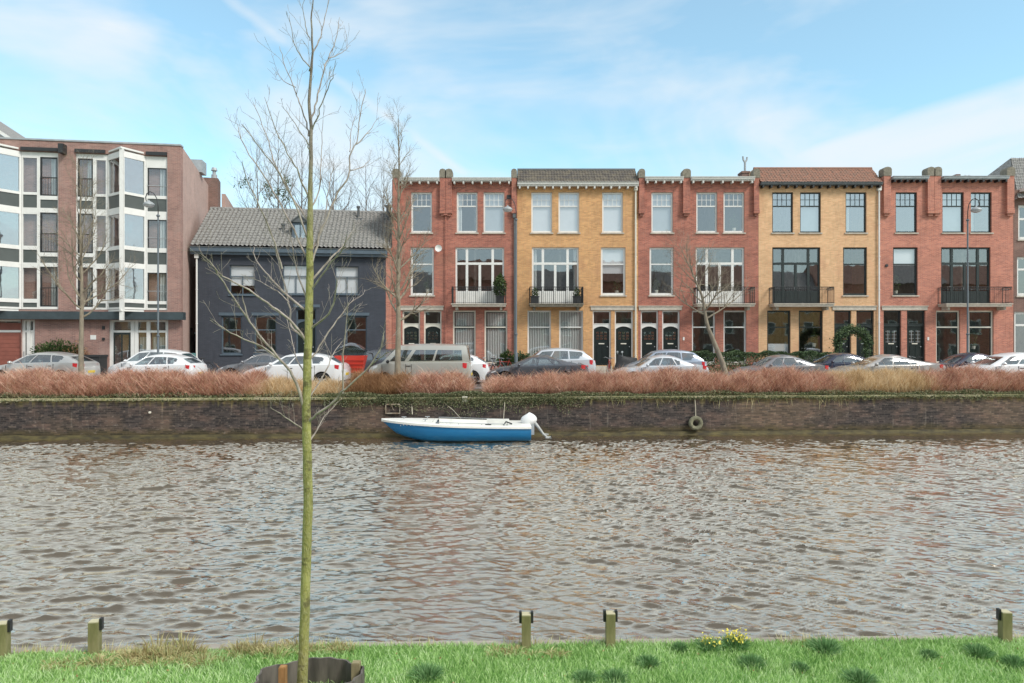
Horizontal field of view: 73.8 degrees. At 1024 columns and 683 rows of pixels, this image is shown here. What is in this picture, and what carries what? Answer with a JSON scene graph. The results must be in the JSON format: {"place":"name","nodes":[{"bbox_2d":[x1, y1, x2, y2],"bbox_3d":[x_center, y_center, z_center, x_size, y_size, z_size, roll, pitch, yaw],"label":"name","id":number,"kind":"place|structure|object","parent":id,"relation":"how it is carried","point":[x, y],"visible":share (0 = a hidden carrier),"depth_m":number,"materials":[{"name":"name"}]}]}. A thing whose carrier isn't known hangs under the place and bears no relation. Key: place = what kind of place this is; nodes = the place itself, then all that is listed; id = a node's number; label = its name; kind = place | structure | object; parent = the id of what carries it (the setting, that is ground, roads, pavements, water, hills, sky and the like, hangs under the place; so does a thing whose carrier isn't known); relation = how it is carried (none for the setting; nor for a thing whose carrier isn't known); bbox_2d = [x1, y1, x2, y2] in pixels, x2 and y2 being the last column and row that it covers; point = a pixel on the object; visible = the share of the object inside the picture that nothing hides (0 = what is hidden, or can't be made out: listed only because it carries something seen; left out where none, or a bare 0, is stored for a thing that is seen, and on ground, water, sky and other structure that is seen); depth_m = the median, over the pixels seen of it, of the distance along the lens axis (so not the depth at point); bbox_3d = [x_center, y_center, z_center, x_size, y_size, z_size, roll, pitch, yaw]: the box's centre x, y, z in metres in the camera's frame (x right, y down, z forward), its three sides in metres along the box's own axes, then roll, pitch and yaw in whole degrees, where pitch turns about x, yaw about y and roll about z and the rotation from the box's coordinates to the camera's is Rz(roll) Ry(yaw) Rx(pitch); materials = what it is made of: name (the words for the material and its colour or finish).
{"place":"outdoors","nodes":[
{"label":"outdoors","id":0,"kind":"place"},
{"bbox_2d":[0,137,232,372],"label":"apartment block","id":1,"kind":"structure","parent":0,"point":[36,308],"depth_m":37.40,"materials":[{"name":"pink brick"}]},
{"bbox_2d":[0,323,20,364],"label":"garage door","id":2,"kind":"structure","parent":1,"relation":"in","point":[10,342],"depth_m":36.90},
{"bbox_2d":[190,205,391,371],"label":"slate blue house","id":3,"kind":"structure","parent":0,"point":[228,230],"depth_m":41.01,"materials":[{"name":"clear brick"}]},
{"bbox_2d":[228,265,254,295],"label":"window","id":4,"kind":"structure","parent":3,"relation":"in","point":[236,271],"depth_m":40.53,"materials":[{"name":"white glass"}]},
{"bbox_2d":[282,265,305,294],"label":"window","id":5,"kind":"structure","parent":3,"relation":"in","point":[294,287],"depth_m":40.95,"materials":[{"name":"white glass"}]},
{"bbox_2d":[335,266,359,294],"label":"window","id":6,"kind":"structure","parent":3,"relation":"in","point":[351,274],"depth_m":41.36,"materials":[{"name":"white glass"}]},
{"bbox_2d":[344,379,487,388],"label":"street","id":7,"kind":"structure","parent":0,"point":[478,384],"depth_m":31.74,"materials":[{"name":"brick"}]},
{"bbox_2d":[0,352,99,377],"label":"parked car","id":8,"kind":"object","parent":7,"relation":"on","point":[68,361],"visible":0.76,"depth_m":31.77,"materials":[{"name":"silver metal"}]},
{"bbox_2d":[31,144,138,373],"bbox_3d":[-18.824,-3.372,29.898,3.751,10.750,5.214,0,0,16],"label":"street tree","id":9,"kind":"object","parent":7,"relation":"on","point":[80,236],"visible":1,"depth_m":29.85,"materials":[{"name":"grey plant"}]},
{"bbox_2d":[143,191,159,362],"bbox_3d":[-17.809,-2.722,33.800,0.905,9.443,0.550,0,0,0],"label":"street lamp","id":10,"kind":"object","parent":7,"relation":"on","point":[148,204],"visible":0.84,"depth_m":33.76,"materials":[{"name":"black metal"}]},
{"bbox_2d":[108,349,201,373],"bbox_3d":[-18.213,1.188,34.890,4.226,1.617,2.220,0,0,0],"label":"parked car","id":11,"kind":"object","parent":7,"relation":"on","point":[125,362],"visible":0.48,"depth_m":34.27,"materials":[{"name":"white paint"}]},
{"bbox_2d":[111,354,207,374],"bbox_3d":[-16.278,1.276,31.480,3.861,1.440,2.200,0,0,0],"label":"parked car","id":12,"kind":"object","parent":7,"relation":"on","point":[194,364],"visible":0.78,"depth_m":30.79,"materials":[{"name":"white paint"}]},
{"bbox_2d":[216,353,302,374],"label":"parked car","id":13,"kind":"object","parent":7,"relation":"on","point":[257,361],"visible":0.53,"depth_m":34.07,"materials":[{"name":"grey paint"}]},
{"bbox_2d":[244,353,350,382],"bbox_3d":[-9.588,1.244,30.480,4.482,1.505,2.200,0,0,0],"label":"parked car","id":14,"kind":"object","parent":7,"relation":"on","point":[317,369],"visible":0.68,"depth_m":29.63,"materials":[{"name":"white paint"}]},
{"bbox_2d":[334,342,378,374],"bbox_3d":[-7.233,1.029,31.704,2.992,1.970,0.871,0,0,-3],"label":"parked car","id":15,"kind":"object","parent":7,"relation":"on","point":[355,362],"visible":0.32,"depth_m":31.34,"materials":[{"name":"red paint"}]},
{"bbox_2d":[363,96,435,373],"bbox_3d":[-4.850,-4.223,28.937,3.454,12.462,3.682,0,0,0],"label":"street tree","id":16,"kind":"object","parent":7,"relation":"on","point":[398,289],"visible":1,"depth_m":29.01,"materials":[{"name":"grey plant"}]},
{"bbox_2d":[369,343,472,378],"bbox_3d":[-4.046,1.042,30.490,4.533,1.909,2.220,0,0,0],"label":"parked van","id":17,"kind":"object","parent":7,"relation":"on","point":[436,363],"visible":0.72,"depth_m":29.69,"materials":[{"name":"grey paint"}]},
{"bbox_2d":[440,353,489,382],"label":"parked car","id":18,"kind":"object","parent":7,"relation":"on","point":[481,367],"visible":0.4,"depth_m":31.99,"materials":[{"name":"white paint"}]},
{"bbox_2d":[485,355,588,381],"bbox_3d":[1.105,1.295,30.730,4.592,1.402,2.300,0,0,0],"label":"parked car","id":19,"kind":"object","parent":7,"relation":"on","point":[525,369],"visible":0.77,"depth_m":29.83,"materials":[{"name":"grey paint"}]},
{"bbox_2d":[511,348,595,372],"bbox_3d":[2.001,1.156,34.920,4.447,1.679,2.280,0,0,0],"label":"parked car","id":20,"kind":"object","parent":7,"relation":"on","point":[583,357],"visible":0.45,"depth_m":34.15,"materials":[{"name":"silver metal"}]},
{"bbox_2d":[611,355,708,375],"bbox_3d":[6.631,1.293,30.900,4.217,1.406,2.240,0,0,0],"label":"parked car","id":21,"kind":"object","parent":7,"relation":"on","point":[676,362],"visible":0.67,"depth_m":30.16,"materials":[{"name":"silver metal"}]},
{"bbox_2d":[623,349,706,366],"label":"parked car","id":22,"kind":"object","parent":7,"relation":"on","point":[694,358],"visible":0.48,"depth_m":34.27,"materials":[{"name":"blue paint"}]},
{"bbox_2d":[661,226,762,375],"bbox_3d":[10.542,-2.267,35.898,5.762,8.657,3.833,0,0,0],"label":"street tree","id":23,"kind":"object","parent":7,"relation":"on","point":[718,352],"visible":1,"depth_m":35.96,"materials":[{"name":"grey plant"}]},
{"bbox_2d":[728,354,830,374],"bbox_3d":[12.105,1.293,31.100,4.217,1.406,2.240,0,0,0],"label":"parked car","id":24,"kind":"object","parent":7,"relation":"on","point":[792,360],"visible":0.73,"depth_m":30.42,"materials":[{"name":"grey paint"}]},
{"bbox_2d":[811,353,881,368],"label":"parked car","id":25,"kind":"object","parent":7,"relation":"on","point":[830,362],"visible":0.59,"depth_m":34.47,"materials":[{"name":"blue paint"}]},
{"bbox_2d":[831,354,945,373],"bbox_3d":[16.807,1.285,30.930,4.818,1.422,2.300,0,0,0],"label":"parked car","id":26,"kind":"object","parent":7,"relation":"on","point":[902,361],"visible":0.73,"depth_m":30.22,"materials":[{"name":"silver metal"}]},
{"bbox_2d":[938,353,1007,367],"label":"parked car","id":27,"kind":"object","parent":7,"relation":"on","point":[975,356],"visible":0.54,"depth_m":34.60,"materials":[{"name":"blue paint"}]},
{"bbox_2d":[956,352,1023,372],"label":"parked car","id":28,"kind":"object","parent":7,"relation":"on","point":[1001,363],"visible":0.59,"depth_m":29.89,"materials":[{"name":"white paint"}]},
{"bbox_2d":[386,169,516,368],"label":"red brick house","id":29,"kind":"structure","parent":0,"point":[470,251],"depth_m":41.50,"materials":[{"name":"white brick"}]},
{"bbox_2d":[426,326,439,359],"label":"door","id":30,"kind":"structure","parent":29,"relation":"in","point":[432,333],"depth_m":41.68,"materials":[{"name":"green paint"}]},
{"bbox_2d":[453,311,475,360],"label":"window","id":31,"kind":"structure","parent":29,"relation":"in","point":[464,322],"depth_m":41.72,"materials":[{"name":"beige paint"}]},
{"bbox_2d":[455,193,478,233],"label":"window","id":32,"kind":"structure","parent":29,"relation":"in","point":[459,195],"depth_m":41.60,"materials":[{"name":"white paint"}]},
{"bbox_2d":[456,247,503,301],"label":"balcony door","id":33,"kind":"structure","parent":29,"relation":"in","point":[461,296],"depth_m":41.60,"materials":[{"name":"white paint"}]},
{"bbox_2d":[482,193,505,233],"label":"window","id":34,"kind":"structure","parent":29,"relation":"in","point":[493,202],"depth_m":41.72,"materials":[{"name":"glass"}]},
{"bbox_2d":[485,311,506,364],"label":"window","id":35,"kind":"structure","parent":29,"relation":"in","point":[495,321],"depth_m":41.72,"materials":[{"name":"beige paint"}]},
{"bbox_2d":[4,389,1013,397],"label":"verge soil","id":36,"kind":"structure","parent":0,"point":[479,390],"depth_m":27.35,"materials":[{"name":"brown soil"}]},
{"bbox_2d":[0,360,276,397],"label":"barberry hedge","id":37,"kind":"object","parent":36,"relation":"on","point":[40,381],"visible":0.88,"depth_m":26.46,"materials":[{"name":"plant"}]},
{"bbox_2d":[245,372,347,396],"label":"ornamental grass","id":38,"kind":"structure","parent":36,"relation":"on","point":[282,384],"depth_m":26.82,"materials":[{"name":"plant"}]},
{"bbox_2d":[340,366,414,395],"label":"ornamental grass","id":39,"kind":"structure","parent":36,"relation":"on","point":[374,382],"depth_m":26.96,"materials":[{"name":"beige plant"}]},
{"bbox_2d":[397,366,479,395],"bbox_3d":[-2.995,1.541,27.618,3.601,1.383,2.240,0,0,0],"label":"barberry hedge","id":40,"kind":"object","parent":36,"relation":"on","point":[436,383],"visible":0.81,"depth_m":27.08,"materials":[{"name":"plant"}]},
{"bbox_2d":[479,365,590,395],"bbox_3d":[1.009,1.544,27.828,4.945,1.376,2.314,0,0,0],"label":"hedge","id":41,"kind":"object","parent":36,"relation":"on","point":[546,383],"visible":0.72,"depth_m":27.26,"materials":[{"name":"plant"}]},
{"bbox_2d":[565,360,853,395],"bbox_3d":[8.046,1.473,28.183,12.265,1.518,2.314,0,0,-3],"label":"barberry hedge","id":42,"kind":"object","parent":36,"relation":"on","point":[788,379],"visible":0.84,"depth_m":27.68,"materials":[{"name":"plant"}]},
{"bbox_2d":[827,360,944,394],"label":"ornamental grass","id":43,"kind":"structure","parent":36,"relation":"on","point":[899,379],"depth_m":28.04,"materials":[{"name":"plant"}]},
{"bbox_2d":[912,359,1023,394],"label":"barberry hedge","id":44,"kind":"object","parent":36,"relation":"on","point":[950,378],"visible":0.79,"depth_m":28.24,"materials":[{"name":"plant"}]},
{"bbox_2d":[0,432,1023,647],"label":"canal water","id":45,"kind":"structure","parent":0,"point":[562,537],"depth_m":12.89,"materials":[{"name":"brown liquid"}]},
{"bbox_2d":[381,412,551,441],"bbox_3d":[-1.684,3.230,25.613,6.380,1.140,2.030,0,0,-2],"label":"motor boat","id":46,"kind":"object","parent":45,"relation":"on","point":[440,429],"visible":0.97,"depth_m":24.86,"materials":[{"name":"blue paint"}]},
{"bbox_2d":[0,633,1023,682],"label":"lawn ground","id":47,"kind":"structure","parent":0,"point":[689,666],"depth_m":7.07,"materials":[{"name":"green plant"}]},
{"bbox_2d":[0,619,12,659],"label":"mooring post","id":48,"kind":"object","parent":47,"relation":"on","point":[6,627],"visible":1,"depth_m":7.29,"materials":[{"name":"green wood"}]},
{"bbox_2d":[37,655,148,671],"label":"withered plant","id":49,"kind":"object","parent":47,"relation":"on","point":[94,665],"visible":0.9,"depth_m":7.09,"materials":[{"name":"plant"}]},
{"bbox_2d":[88,617,103,655],"bbox_3d":[-4.487,3.339,7.366,0.128,0.702,0.100,0,0,-9],"label":"mooring post","id":50,"kind":"object","parent":47,"relation":"on","point":[95,627],"visible":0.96,"depth_m":7.32,"materials":[{"name":"green wood"}]},
{"bbox_2d":[81,646,219,669],"bbox_3d":[-3.766,3.307,7.202,1.454,0.142,0.519,0,0,0],"label":"withered plant","id":51,"kind":"object","parent":47,"relation":"on","point":[192,659],"visible":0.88,"depth_m":7.16,"materials":[{"name":"beige plant"}]},
{"bbox_2d":[113,630,295,662],"bbox_3d":[-3.263,3.271,7.354,1.900,0.214,0.547,0,0,0],"label":"withered plant","id":52,"kind":"object","parent":47,"relation":"on","point":[160,648],"visible":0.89,"depth_m":7.33,"materials":[{"name":"beige plant"}]},
{"bbox_2d":[178,0,407,682],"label":"young tree","id":53,"kind":"object","parent":47,"relation":"on","point":[307,419],"visible":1,"depth_m":6.27,"materials":[{"name":"green plant"}]},
{"bbox_2d":[254,657,364,682],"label":"tree guard","id":54,"kind":"object","parent":47,"relation":"on","point":[330,669],"visible":0.91,"depth_m":6.61,"materials":[{"name":"brown wood"}]},
{"bbox_2d":[407,660,445,682],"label":"grass tuft","id":55,"kind":"object","parent":47,"relation":"on","point":[424,671],"visible":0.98,"depth_m":6.83,"materials":[{"name":"green plant"}]},
{"bbox_2d":[12,630,1021,654],"bbox_3d":[-0.143,3.327,7.566,15.728,0.134,0.174,0,0,-2],"label":"edge fringe","id":56,"kind":"object","parent":47,"relation":"on","point":[106,647],"visible":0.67,"depth_m":7.57,"materials":[{"name":"plant"}]},
{"bbox_2d":[11,634,1023,654],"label":"bank edging","id":57,"kind":"object","parent":47,"relation":"on","point":[215,646],"visible":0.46,"depth_m":7.65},
{"bbox_2d":[519,610,532,650],"bbox_3d":[0.157,3.333,7.524,0.156,0.714,0.100,0,0,0],"label":"mooring post","id":58,"kind":"object","parent":47,"relation":"on","point":[526,619],"visible":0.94,"depth_m":7.47,"materials":[{"name":"green wood"}]},
{"bbox_2d":[603,609,617,650],"bbox_3d":[1.088,3.331,7.549,0.156,0.718,0.100,0,0,0],"label":"mooring post","id":59,"kind":"object","parent":47,"relation":"on","point":[610,618],"visible":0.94,"depth_m":7.50,"materials":[{"name":"green wood"}]},
{"bbox_2d":[718,628,751,651],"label":"daffodil clump","id":60,"kind":"object","parent":47,"relation":"on","point":[733,639],"visible":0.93,"depth_m":7.49,"materials":[{"name":"yellow plant"}]},
{"bbox_2d":[804,635,845,654],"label":"grass tuft","id":61,"kind":"object","parent":47,"relation":"on","point":[829,645],"visible":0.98,"depth_m":7.43,"materials":[{"name":"green plant"}]},
{"bbox_2d":[838,666,882,682],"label":"grass tuft","id":62,"kind":"object","parent":47,"relation":"on","point":[861,675],"visible":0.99,"depth_m":6.75,"materials":[{"name":"green plant"}]},
{"bbox_2d":[961,642,997,658],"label":"grass tuft","id":63,"kind":"object","parent":47,"relation":"on","point":[982,651],"visible":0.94,"depth_m":7.32,"materials":[{"name":"green plant"}]},
{"bbox_2d":[996,608,1012,645],"bbox_3d":[5.524,3.347,7.667,0.128,0.686,0.100,0,0,6],"label":"mooring post","id":64,"kind":"object","parent":47,"relation":"on","point":[1004,617],"visible":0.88,"depth_m":7.62,"materials":[{"name":"green wood"}]},
{"bbox_2d":[0,0,1023,210],"label":"sky","id":65,"kind":"structure","parent":0,"point":[487,88],"materials":[{"name":"blue"}]},
{"bbox_2d":[517,168,638,372],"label":"ochre brick house","id":66,"kind":"structure","parent":0,"point":[577,228],"depth_m":41.50,"materials":[{"name":"yellow brick"}]},
{"bbox_2d":[527,311,550,358],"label":"window","id":67,"kind":"structure","parent":66,"relation":"in","point":[538,322],"depth_m":41.72,"materials":[{"name":"white paint"}]},
{"bbox_2d":[530,193,552,233],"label":"window","id":68,"kind":"structure","parent":66,"relation":"in","point":[541,203],"depth_m":41.72,"materials":[{"name":"glass"}]},
{"bbox_2d":[532,247,578,301],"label":"balcony door","id":69,"kind":"structure","parent":66,"relation":"in","point":[575,263],"depth_m":41.60,"materials":[{"name":"white paint"}]},
{"bbox_2d":[557,193,580,233],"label":"window","id":70,"kind":"structure","parent":66,"relation":"in","point":[568,203],"depth_m":41.72,"materials":[{"name":"glass"}]},
{"bbox_2d":[559,311,582,357],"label":"window","id":71,"kind":"structure","parent":66,"relation":"in","point":[570,322],"depth_m":41.72,"materials":[{"name":"white paint"}]},
{"bbox_2d":[594,326,608,364],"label":"door","id":72,"kind":"structure","parent":66,"relation":"in","point":[601,334],"depth_m":41.68,"materials":[{"name":"green paint"}]},
{"bbox_2d":[601,193,623,233],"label":"window","id":73,"kind":"structure","parent":66,"relation":"in","point":[612,203],"depth_m":41.72,"materials":[{"name":"glass"}]},
{"bbox_2d":[600,247,626,296],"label":"window","id":74,"kind":"structure","parent":66,"relation":"in","point":[612,258],"depth_m":41.72,"materials":[{"name":"white paint"}]},
{"bbox_2d":[616,326,630,359],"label":"door","id":75,"kind":"structure","parent":66,"relation":"in","point":[623,334],"depth_m":41.68,"materials":[{"name":"green paint"}]},
{"bbox_2d":[637,156,759,371],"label":"red brick house","id":76,"kind":"structure","parent":0,"point":[723,212],"depth_m":41.50,"materials":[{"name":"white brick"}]},
{"bbox_2d":[642,326,655,360],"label":"door","id":77,"kind":"structure","parent":76,"relation":"in","point":[648,333],"depth_m":41.68,"materials":[{"name":"green paint"}]},
{"bbox_2d":[650,193,673,233],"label":"window","id":78,"kind":"structure","parent":76,"relation":"in","point":[661,203],"depth_m":41.72,"materials":[{"name":"glass"}]},
{"bbox_2d":[663,326,677,359],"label":"door","id":79,"kind":"structure","parent":76,"relation":"in","point":[670,334],"depth_m":41.68,"materials":[{"name":"green paint"}]},
{"bbox_2d":[696,247,743,301],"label":"balcony door","id":80,"kind":"structure","parent":76,"relation":"in","point":[741,298],"depth_m":41.60,"materials":[{"name":"white paint"}]},
{"bbox_2d":[749,167,882,363],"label":"ochre brick house","id":81,"kind":"structure","parent":0,"point":[819,254],"depth_m":41.50,"materials":[{"name":"yellow brick"}]},
{"bbox_2d":[767,311,789,363],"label":"window","id":82,"kind":"structure","parent":81,"relation":"in","point":[773,347],"depth_m":41.61,"materials":[{"name":"black paint"}]},
{"bbox_2d":[772,247,819,303],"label":"balcony door","id":83,"kind":"structure","parent":81,"relation":"in","point":[792,296],"depth_m":41.60,"materials":[{"name":"black paint"}]},
{"bbox_2d":[799,193,822,233],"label":"window","id":84,"kind":"structure","parent":81,"relation":"in","point":[809,202],"depth_m":41.72,"materials":[{"name":"glass"}]},
{"bbox_2d":[844,193,867,233],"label":"window","id":85,"kind":"structure","parent":81,"relation":"in","point":[847,194],"depth_m":41.60,"materials":[{"name":"glass"}]},
{"bbox_2d":[851,167,1014,362],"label":"red brick house","id":86,"kind":"structure","parent":0,"point":[923,266],"depth_m":41.50,"materials":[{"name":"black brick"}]},
{"bbox_2d":[884,326,897,362],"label":"door","id":87,"kind":"structure","parent":86,"relation":"in","point":[890,332],"depth_m":41.68,"materials":[{"name":"green paint"}]},
{"bbox_2d":[892,247,919,296],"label":"window","id":88,"kind":"structure","parent":86,"relation":"in","point":[901,255],"depth_m":41.72,"materials":[{"name":"grey glass"}]},
{"bbox_2d":[907,326,921,360],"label":"door","id":89,"kind":"structure","parent":86,"relation":"in","point":[914,333],"depth_m":41.68,"materials":[{"name":"green paint"}]},
{"bbox_2d":[941,193,965,233],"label":"window","id":90,"kind":"structure","parent":86,"relation":"in","point":[952,203],"depth_m":41.72,"materials":[{"name":"glass"}]},
{"bbox_2d":[941,247,988,303],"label":"balcony door","id":91,"kind":"structure","parent":86,"relation":"in","point":[976,296],"depth_m":41.60,"materials":[{"name":"black paint"}]},
{"bbox_2d":[973,158,1023,361],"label":"brown brick house","id":92,"kind":"structure","parent":0,"point":[1017,164],"depth_m":41.97,"materials":[{"name":"brown brick"}]},
{"label":"far ground","id":93,"kind":"structure","parent":0,"visible":0},
{"bbox_2d":[220,129,323,207],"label":"bare tree","id":94,"kind":"object","parent":93,"relation":"on","point":[263,172],"visible":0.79,"depth_m":51.99,"materials":[{"name":"brown plant"}]},
{"bbox_2d":[233,113,318,208],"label":"bare tree","id":95,"kind":"object","parent":93,"relation":"on","point":[278,193],"visible":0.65,"depth_m":54.70,"materials":[{"name":"brown plant"}]},
{"bbox_2d":[302,139,367,209],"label":"bare tree","id":96,"kind":"object","parent":93,"relation":"on","point":[333,193],"visible":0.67,"depth_m":53.80,"materials":[{"name":"brown plant"}]},
{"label":"pavement","id":97,"kind":"structure","parent":0,"visible":0},
{"bbox_2d":[26,337,84,362],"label":"rhododendron","id":98,"kind":"object","parent":97,"relation":"on","point":[59,348],"visible":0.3,"depth_m":36.42,"materials":[{"name":"green plant"}]},
{"bbox_2d":[503,197,517,361],"bbox_3d":[-0.058,-2.991,37.200,0.905,9.742,0.550,0,0,0],"label":"street lamp","id":99,"kind":"object","parent":97,"relation":"on","point":[507,208],"visible":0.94,"depth_m":37.16,"materials":[{"name":"black metal"}]},
{"bbox_2d":[690,350,837,372],"bbox_3d":[14.180,1.241,38.599,8.292,1.568,0.808,0,0,0],"label":"clipped hedge","id":100,"kind":"object","parent":97,"relation":"on","point":[767,353],"visible":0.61,"depth_m":38.31,"materials":[{"name":"green plant"}]},
{"bbox_2d":[829,322,874,360],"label":"ivy arch","id":101,"kind":"structure","parent":97,"relation":"on","point":[862,333],"depth_m":39.08,"materials":[{"name":"green plant"}]},
{"bbox_2d":[966,198,981,360],"bbox_3d":[25.123,-2.974,37.200,0.905,9.707,0.550,0,0,0],"label":"street lamp","id":102,"kind":"object","parent":97,"relation":"on","point":[976,209],"visible":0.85,"depth_m":37.16,"materials":[{"name":"black metal"}]},
{"label":"canal bed","id":103,"kind":"structure","parent":0,"visible":0},
{"bbox_2d":[0,394,1023,439],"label":"quay wall","id":104,"kind":"structure","parent":103,"relation":"on","point":[103,418],"depth_m":26.82,"materials":[{"name":"brick"}]},
{"bbox_2d":[0,391,324,402],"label":"creeping ivy","id":105,"kind":"object","parent":104,"relation":"on","point":[160,396],"visible":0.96,"depth_m":26.11,"materials":[{"name":"green plant"}]},
{"bbox_2d":[324,390,585,408],"bbox_3d":[-2.184,2.278,26.793,10.206,0.732,0.645,0,0,-3],"label":"creeping ivy","id":106,"kind":"object","parent":104,"relation":"on","point":[373,394],"visible":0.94,"depth_m":26.60,"materials":[{"name":"green plant"}]},
{"bbox_2d":[376,391,569,417],"bbox_3d":[-1.492,2.536,26.830,7.572,1.248,0.643,0,0,-3],"label":"creeping ivy","id":107,"kind":"object","parent":104,"relation":"attached to","point":[472,395],"visible":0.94,"depth_m":26.65,"materials":[{"name":"green plant"}]},
{"bbox_2d":[585,388,1023,401],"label":"creeping ivy","id":108,"kind":"object","parent":104,"relation":"on","point":[899,394],"visible":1,"depth_m":27.44,"materials":[{"name":"green plant"}]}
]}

